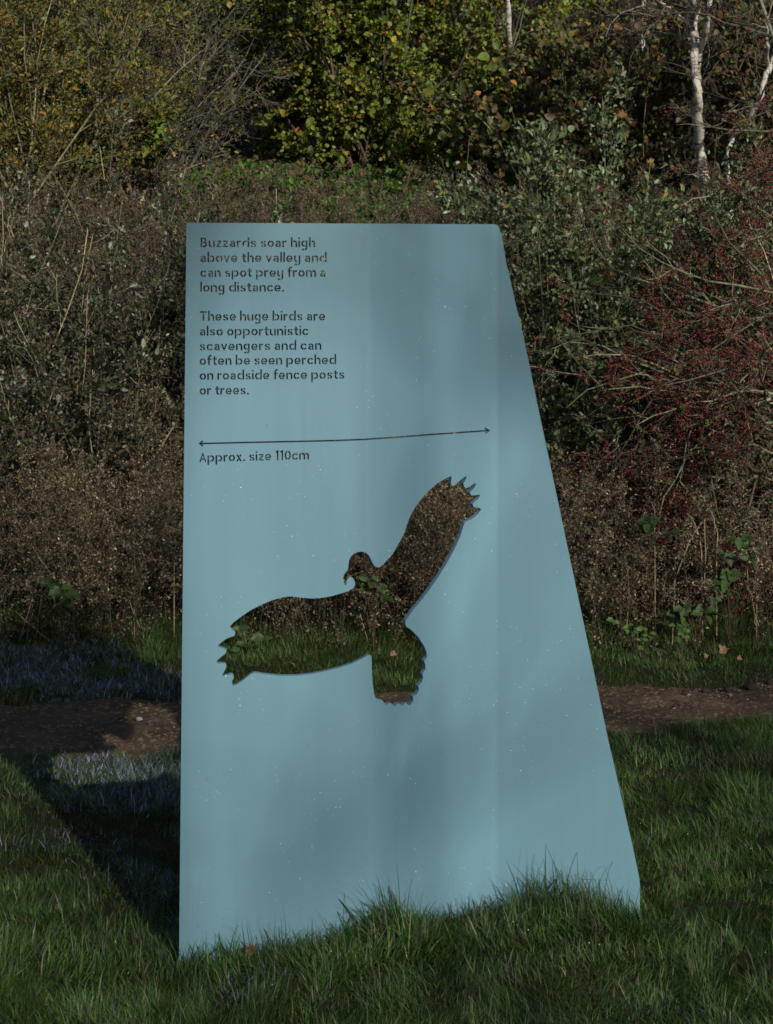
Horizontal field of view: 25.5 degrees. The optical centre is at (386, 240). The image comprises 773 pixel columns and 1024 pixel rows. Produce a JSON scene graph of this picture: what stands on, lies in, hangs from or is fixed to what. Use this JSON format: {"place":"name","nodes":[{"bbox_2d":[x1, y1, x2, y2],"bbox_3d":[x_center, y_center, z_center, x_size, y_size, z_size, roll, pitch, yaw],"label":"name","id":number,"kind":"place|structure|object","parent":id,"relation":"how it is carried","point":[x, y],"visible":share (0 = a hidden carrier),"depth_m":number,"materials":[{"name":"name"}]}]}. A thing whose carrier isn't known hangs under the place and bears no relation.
{"place":"outdoors","nodes":[
{"label":"outdoors","id":0,"kind":"place"},
{"bbox_2d":[0,0,772,1023],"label":"ground","id":1,"kind":"structure","parent":0,"point":[146,832],"depth_m":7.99,"materials":[{"name":"green plant"}]},
{"bbox_2d":[15,611,48,639],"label":"dry stalk","id":2,"kind":"object","parent":1,"relation":"on","point":[30,624],"visible":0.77,"depth_m":10.76,"materials":[{"name":"brown plant"}]},
{"bbox_2d":[1,494,64,636],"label":"dry stalk","id":3,"kind":"object","parent":1,"relation":"on","point":[36,554],"visible":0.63,"depth_m":10.83,"materials":[{"name":"brown plant"}]},
{"bbox_2d":[0,0,80,166],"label":"yellowing willow","id":4,"kind":"object","parent":1,"relation":"on","point":[12,141],"visible":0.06,"depth_m":19.48,"materials":[{"name":"yellow plant"}]},
{"bbox_2d":[0,305,105,543],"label":"willow shrub","id":5,"kind":"object","parent":1,"relation":"on","point":[64,348],"visible":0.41,"depth_m":12.32,"materials":[{"name":"green plant"}]},
{"bbox_2d":[39,577,80,648],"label":"bramble","id":6,"kind":"object","parent":1,"relation":"on","point":[56,593],"visible":0.95,"depth_m":10.50,"materials":[{"name":"green plant"}]},
{"bbox_2d":[0,163,139,436],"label":"willow shrub","id":7,"kind":"object","parent":1,"relation":"on","point":[23,286],"visible":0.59,"depth_m":13.07,"materials":[{"name":"green plant"}]},
{"bbox_2d":[89,522,92,635],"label":"dry stalk","id":8,"kind":"object","parent":1,"relation":"on","point":[92,594],"visible":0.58,"depth_m":10.80,"materials":[{"name":"brown plant"}]},
{"bbox_2d":[0,0,204,226],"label":"yellowing willow","id":9,"kind":"object","parent":1,"relation":"on","point":[46,127],"visible":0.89,"depth_m":17.87,"materials":[{"name":"green plant"}]},
{"bbox_2d":[0,234,205,534],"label":"willow shrub","id":10,"kind":"object","parent":1,"relation":"on","point":[75,327],"visible":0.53,"depth_m":12.54,"materials":[{"name":"green plant"}]},
{"bbox_2d":[0,338,216,563],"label":"willow shrub","id":11,"kind":"object","parent":1,"relation":"on","point":[132,369],"visible":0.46,"depth_m":12.19,"materials":[{"name":"green plant"}]},
{"bbox_2d":[0,96,229,461],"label":"willow shrub","id":12,"kind":"object","parent":1,"relation":"on","point":[112,229],"visible":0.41,"depth_m":13.62,"materials":[{"name":"green plant"}]},
{"bbox_2d":[9,40,244,207],"bbox_3d":[-2.983,-1.185,19.390,2.672,2.071,1.906,0,0,0],"label":"bare scrub","id":13,"kind":"object","parent":1,"relation":"on","point":[134,178],"visible":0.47,"depth_m":19.22,"materials":[{"name":"brown plant"}]},
{"bbox_2d":[8,0,246,160],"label":"yellowing willow","id":14,"kind":"object","parent":1,"relation":"on","point":[218,28],"visible":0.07,"depth_m":22.40,"materials":[{"name":"green plant"}]},
{"bbox_2d":[0,0,255,205],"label":"yellowing willow","id":15,"kind":"object","parent":1,"relation":"on","point":[116,13],"visible":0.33,"depth_m":19.02,"materials":[{"name":"green plant"}]},
{"bbox_2d":[122,581,139,626],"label":"dry stalk","id":16,"kind":"object","parent":1,"relation":"on","point":[130,604],"visible":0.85,"depth_m":10.74,"materials":[{"name":"brown plant"}]},
{"bbox_2d":[0,252,264,525],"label":"willow shrub","id":17,"kind":"object","parent":1,"relation":"on","point":[120,336],"visible":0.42,"depth_m":12.66,"materials":[{"name":"green plant"}]},
{"bbox_2d":[131,522,134,637],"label":"dry stalk","id":18,"kind":"object","parent":1,"relation":"on","point":[134,591],"visible":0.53,"depth_m":10.75,"materials":[{"name":"brown plant"}]},
{"bbox_2d":[23,0,294,162],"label":"bare scrub","id":19,"kind":"object","parent":1,"relation":"on","point":[242,136],"visible":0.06,"depth_m":25.86,"materials":[{"name":"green plant"}]},
{"bbox_2d":[137,90,182,198],"bbox_3d":[-2.542,-1.029,19.229,0.513,1.442,0.745,0,0,0],"label":"lime leaved sapling","id":20,"kind":"object","parent":1,"relation":"on","point":[158,133],"visible":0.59,"depth_m":19.10,"materials":[{"name":"green plant"}]},
{"bbox_2d":[173,538,176,637],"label":"dry stalk","id":21,"kind":"object","parent":1,"relation":"on","point":[174,591],"visible":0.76,"depth_m":10.75,"materials":[{"name":"brown plant"}]},
{"bbox_2d":[33,0,328,172],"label":"bare scrub","id":22,"kind":"object","parent":1,"relation":"on","point":[210,125],"visible":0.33,"depth_m":22.00,"materials":[{"name":"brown plant"}]},
{"bbox_2d":[40,176,324,476],"bbox_3d":[-1.460,0.699,13.412,2.577,2.399,1.582,0,0,22],"label":"willow shrub","id":23,"kind":"object","parent":1,"relation":"on","point":[175,312],"visible":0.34,"depth_m":13.13,"materials":[{"name":"green plant"}]},
{"bbox_2d":[132,192,256,317],"bbox_3d":[-1.651,0.487,14.630,1.107,1.834,0.595,0,0,0],"label":"willow sapling","id":24,"kind":"object","parent":1,"relation":"on","point":[140,199],"visible":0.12,"depth_m":14.68,"materials":[{"name":"green plant"}]},
{"bbox_2d":[156,242,326,463],"bbox_3d":[-0.842,1.045,12.937,1.754,2.276,2.256,0,0,0],"label":"willow shrub","id":25,"kind":"object","parent":1,"relation":"on","point":[182,270],"visible":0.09,"depth_m":12.43,"materials":[{"name":"green plant"}]},
{"bbox_2d":[230,623,270,655],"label":"bramble","id":26,"kind":"object","parent":1,"relation":"on","point":[257,637],"visible":0.91,"depth_m":10.35,"materials":[{"name":"green plant"}]},
{"bbox_2d":[245,944,258,955],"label":"fallen leaf","id":27,"kind":"object","parent":1,"relation":"on","point":[250,949],"visible":0.99,"depth_m":5.96,"materials":[{"name":"brown plant"}]},
{"bbox_2d":[212,246,300,334],"bbox_3d":[-1.115,0.684,14.765,0.911,1.289,0.687,0,0,0],"label":"willow sapling","id":28,"kind":"object","parent":1,"relation":"on","point":[244,285],"visible":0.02,"depth_m":14.89,"materials":[{"name":"green plant"}]},
{"bbox_2d":[264,188,294,291],"bbox_3d":[-0.958,0.346,14.981,0.496,1.596,0.928,0,0,0],"label":"willow sapling","id":29,"kind":"object","parent":1,"relation":"on","point":[275,215],"visible":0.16,"depth_m":14.71,"materials":[{"name":"green plant"}]},
{"bbox_2d":[290,242,325,331],"bbox_3d":[-0.709,0.608,15.005,0.394,1.227,0.890,0,0,-41],"label":"willow sapling","id":30,"kind":"object","parent":1,"relation":"on","point":[320,271],"visible":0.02,"depth_m":14.86,"materials":[{"name":"green plant"}]},
{"bbox_2d":[164,157,557,255],"bbox_3d":[-0.419,-0.596,22.106,6.207,1.603,9.974,0,0,0],"label":"ground cover","id":31,"kind":"object","parent":1,"relation":"on","point":[393,174],"visible":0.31,"depth_m":20.94,"materials":[{"name":"green plant"}]},
{"bbox_2d":[359,574,393,652],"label":"bramble","id":32,"kind":"object","parent":1,"relation":"on","point":[365,584],"visible":0.97,"depth_m":10.48,"materials":[{"name":"green plant"}]},
{"bbox_2d":[0,149,755,482],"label":"dead willowherb","id":33,"kind":"object","parent":1,"relation":"on","point":[298,207],"visible":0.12,"depth_m":17.07,"materials":[{"name":"brown plant"}]},
{"bbox_2d":[0,329,772,649],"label":"dead weeds","id":34,"kind":"object","parent":1,"relation":"on","point":[426,521],"visible":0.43,"depth_m":10.92,"materials":[{"name":"brown plant"}]},
{"bbox_2d":[0,594,772,705],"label":"verge grass","id":35,"kind":"structure","parent":1,"relation":"on","point":[386,638],"depth_m":10.52,"materials":[{"name":"green plant"}]},
{"bbox_2d":[390,650,398,655],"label":"fallen leaf","id":36,"kind":"object","parent":35,"relation":"on","point":[392,653],"visible":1,"depth_m":10.07,"materials":[{"name":"orange plant"}]},
{"bbox_2d":[719,645,730,653],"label":"fallen leaf","id":37,"kind":"object","parent":35,"relation":"on","point":[723,649],"visible":1,"depth_m":10.24,"materials":[{"name":"orange plant"}]},
{"bbox_2d":[0,633,772,1023],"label":"frosted grass","id":38,"kind":"structure","parent":1,"relation":"on","point":[102,689],"depth_m":8.20,"materials":[{"name":"plant"}]},
{"bbox_2d":[0,78,772,568],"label":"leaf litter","id":39,"kind":"object","parent":1,"relation":"on","point":[244,188],"visible":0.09,"depth_m":19.81,"materials":[{"name":"brown plant"}]},
{"bbox_2d":[2,0,771,149],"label":"woodland","id":40,"kind":"object","parent":1,"relation":"on","point":[249,124],"visible":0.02,"depth_m":28.47,"materials":[{"name":"green plant"}]},
{"bbox_2d":[147,0,628,175],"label":"hazel bush","id":41,"kind":"object","parent":1,"relation":"on","point":[353,111],"visible":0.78,"depth_m":23.05,"materials":[{"name":"green plant"}]},
{"bbox_2d":[179,223,639,968],"bbox_3d":[0.095,1.319,6.186,1.693,2.767,0.142,0,0,-12],"label":"information sign","id":42,"kind":"object","parent":1,"relation":"on","point":[477,765],"visible":1,"depth_m":6.09,"materials":[{"name":"blue metal"}]},
{"bbox_2d":[426,0,527,79],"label":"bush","id":43,"kind":"object","parent":1,"relation":"on","point":[449,26],"visible":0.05,"depth_m":30.77,"materials":[{"name":"green plant"}]},
{"bbox_2d":[417,40,581,192],"bbox_3d":[1.664,-1.512,21.754,2.484,1.984,1.641,0,0,27],"label":"hazel bush","id":44,"kind":"object","parent":1,"relation":"on","point":[446,142],"visible":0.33,"depth_m":21.54,"materials":[{"name":"green plant"}]},
{"bbox_2d":[386,22,628,195],"bbox_3d":[1.518,-1.466,20.146,2.852,2.147,1.595,0,0,33],"label":"autumn shrub","id":45,"kind":"object","parent":1,"relation":"on","point":[558,101],"visible":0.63,"depth_m":19.86,"materials":[{"name":"green plant"}]},
{"bbox_2d":[484,0,535,70],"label":"birch tree","id":46,"kind":"object","parent":1,"relation":"on","point":[508,12],"visible":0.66,"depth_m":22.23,"materials":[{"name":"white plant"}]},
{"bbox_2d":[475,0,680,154],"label":"bare tree","id":47,"kind":"object","parent":1,"relation":"on","point":[573,18],"visible":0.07,"depth_m":26.79,"materials":[{"name":"brown plant"}]},
{"bbox_2d":[427,124,772,494],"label":"willow shrub","id":48,"kind":"object","parent":1,"relation":"on","point":[536,228],"visible":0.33,"depth_m":12.48,"materials":[{"name":"green plant"}]},
{"bbox_2d":[569,0,671,118],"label":"birch tree","id":49,"kind":"object","parent":1,"relation":"on","point":[642,43],"visible":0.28,"depth_m":24.17,"materials":[{"name":"white plant"}]},
{"bbox_2d":[508,250,745,553],"bbox_3d":[1.511,1.139,12.561,2.533,2.273,1.565,0,0,0],"label":"willow shrub","id":50,"kind":"object","parent":1,"relation":"on","point":[551,409],"visible":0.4,"depth_m":12.25,"materials":[{"name":"green plant"}]},
{"bbox_2d":[499,0,754,195],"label":"autumn shrub","id":51,"kind":"object","parent":1,"relation":"on","point":[537,47],"visible":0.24,"depth_m":20.55,"materials":[{"name":"green plant"}]},
{"bbox_2d":[625,558,629,624],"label":"dry stalk","id":52,"kind":"object","parent":1,"relation":"on","point":[629,596],"visible":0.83,"depth_m":10.75,"materials":[{"name":"brown plant"}]},
{"bbox_2d":[490,53,770,493],"bbox_3d":[1.719,0.256,13.192,2.565,3.472,2.177,0,0,-34],"label":"willow shrub","id":53,"kind":"object","parent":1,"relation":"on","point":[642,191],"visible":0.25,"depth_m":13.13,"materials":[{"name":"green plant"}]},
{"bbox_2d":[607,617,656,653],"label":"nettle","id":54,"kind":"object","parent":1,"relation":"on","point":[637,630],"visible":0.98,"depth_m":10.42,"materials":[{"name":"green plant"}]},
{"bbox_2d":[628,638,665,649],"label":"nettle","id":55,"kind":"object","parent":1,"relation":"on","point":[657,644],"visible":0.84,"depth_m":10.54,"materials":[{"name":"green plant"}]},
{"bbox_2d":[522,0,772,204],"bbox_3d":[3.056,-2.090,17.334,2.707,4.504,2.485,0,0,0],"label":"birch tree","id":56,"kind":"object","parent":1,"relation":"on","point":[697,48],"visible":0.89,"depth_m":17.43,"materials":[{"name":"white plant"}]},
{"bbox_2d":[526,135,772,627],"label":"hawthorn bush","id":57,"kind":"object","parent":1,"relation":"on","point":[725,402],"visible":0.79,"depth_m":11.56,"materials":[{"name":"red plant"}]},
{"bbox_2d":[650,501,655,631],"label":"dry stalk","id":58,"kind":"object","parent":1,"relation":"on","point":[654,570],"visible":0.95,"depth_m":10.90,"materials":[{"name":"brown plant"}]},
{"bbox_2d":[540,165,772,506],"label":"willow shrub","id":59,"kind":"object","parent":1,"relation":"on","point":[691,225],"visible":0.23,"depth_m":12.66,"materials":[{"name":"green plant"}]},
{"bbox_2d":[637,514,680,645],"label":"bramble","id":60,"kind":"object","parent":1,"relation":"on","point":[650,524],"visible":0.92,"depth_m":10.71,"materials":[{"name":"green plant"}]},
{"bbox_2d":[550,1,772,202],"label":"autumn shrub","id":61,"kind":"object","parent":1,"relation":"on","point":[649,134],"visible":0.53,"depth_m":19.89,"materials":[{"name":"green plant"}]},
{"bbox_2d":[669,619,691,654],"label":"nettle","id":62,"kind":"object","parent":1,"relation":"on","point":[680,632],"visible":0.96,"depth_m":10.42,"materials":[{"name":"green plant"}]},
{"bbox_2d":[672,521,702,644],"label":"dry stalk","id":63,"kind":"object","parent":1,"relation":"on","point":[675,579],"visible":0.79,"depth_m":10.76,"materials":[{"name":"brown plant"}]},
{"bbox_2d":[606,0,772,472],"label":"hawthorn bush","id":64,"kind":"object","parent":1,"relation":"on","point":[763,175],"visible":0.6,"depth_m":12.21,"materials":[{"name":"red plant"}]},
{"bbox_2d":[666,596,721,647],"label":"bramble","id":65,"kind":"object","parent":1,"relation":"on","point":[697,610],"visible":0.92,"depth_m":10.53,"materials":[{"name":"green plant"}]},
{"bbox_2d":[686,513,702,639],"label":"dry stalk","id":66,"kind":"object","parent":1,"relation":"on","point":[701,569],"visible":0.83,"depth_m":10.80,"materials":[{"name":"brown plant"}]},
{"bbox_2d":[628,178,772,443],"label":"willow shrub","id":67,"kind":"object","parent":1,"relation":"on","point":[729,202],"visible":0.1,"depth_m":13.03,"materials":[{"name":"green plant"}]},
{"bbox_2d":[698,519,705,625],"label":"dry stalk","id":68,"kind":"object","parent":1,"relation":"on","point":[704,565],"visible":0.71,"depth_m":10.76,"materials":[{"name":"brown plant"}]},
{"bbox_2d":[642,0,772,208],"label":"autumn shrub","id":69,"kind":"object","parent":1,"relation":"on","point":[719,103],"visible":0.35,"depth_m":19.45,"materials":[{"name":"green plant"}]},
{"bbox_2d":[710,510,717,638],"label":"dry stalk","id":70,"kind":"object","parent":1,"relation":"on","point":[716,566],"visible":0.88,"depth_m":10.80,"materials":[{"name":"brown plant"}]},
{"bbox_2d":[686,0,772,202],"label":"autumn shrub","id":71,"kind":"object","parent":1,"relation":"on","point":[730,78],"visible":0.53,"depth_m":18.41,"materials":[{"name":"brown plant"}]},
{"bbox_2d":[705,534,760,645],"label":"bramble","id":72,"kind":"object","parent":1,"relation":"on","point":[723,584],"visible":0.94,"depth_m":10.61,"materials":[{"name":"green plant"}]},
{"bbox_2d":[703,0,772,218],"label":"birch tree","id":73,"kind":"object","parent":1,"relation":"on","point":[766,73],"visible":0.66,"depth_m":16.95,"materials":[{"name":"white plant"}]},
{"bbox_2d":[747,569,758,625],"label":"dry stalk","id":74,"kind":"object","parent":1,"relation":"on","point":[750,597],"visible":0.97,"depth_m":10.75,"materials":[{"name":"brown plant"}]},
{"bbox_2d":[749,590,756,627],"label":"dry stalk","id":75,"kind":"object","parent":1,"relation":"on","point":[753,610],"visible":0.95,"depth_m":10.70,"materials":[{"name":"brown plant"}]},
{"bbox_2d":[0,680,772,762],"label":"path","id":76,"kind":"structure","parent":0,"point":[44,722],"depth_m":9.08,"materials":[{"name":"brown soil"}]},
{"bbox_2d":[612,701,619,708],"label":"fallen leaf","id":77,"kind":"object","parent":76,"relation":"on","point":[615,704],"visible":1,"depth_m":9.15,"materials":[{"name":"brown plant"}]},
{"bbox_2d":[701,688,710,692],"bbox_3d":[1.783,2.507,9.514,0.056,0.038,0.048,0,0,0],"label":"soil clod","id":78,"kind":"object","parent":76,"relation":"on","point":[705,690],"visible":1,"depth_m":9.50,"materials":[{"name":"soil"}]},
{"bbox_2d":[723,686,734,692],"bbox_3d":[1.931,2.531,9.626,0.061,0.041,0.053,0,0,34],"label":"soil clod","id":79,"kind":"object","parent":76,"relation":"on","point":[731,689],"visible":1,"depth_m":9.61,"materials":[{"name":"soil"}]},
{"bbox_2d":[743,683,754,689],"bbox_3d":[2.050,2.521,9.658,0.068,0.048,0.052,0,0,21],"label":"soil clod","id":80,"kind":"object","parent":76,"relation":"on","point":[748,686],"visible":1,"depth_m":9.64,"materials":[{"name":"soil"}]},
{"bbox_2d":[766,678,772,684],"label":"soil clod","id":81,"kind":"object","parent":76,"relation":"on","point":[769,681],"visible":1,"depth_m":9.69,"materials":[{"name":"soil"}]}
]}

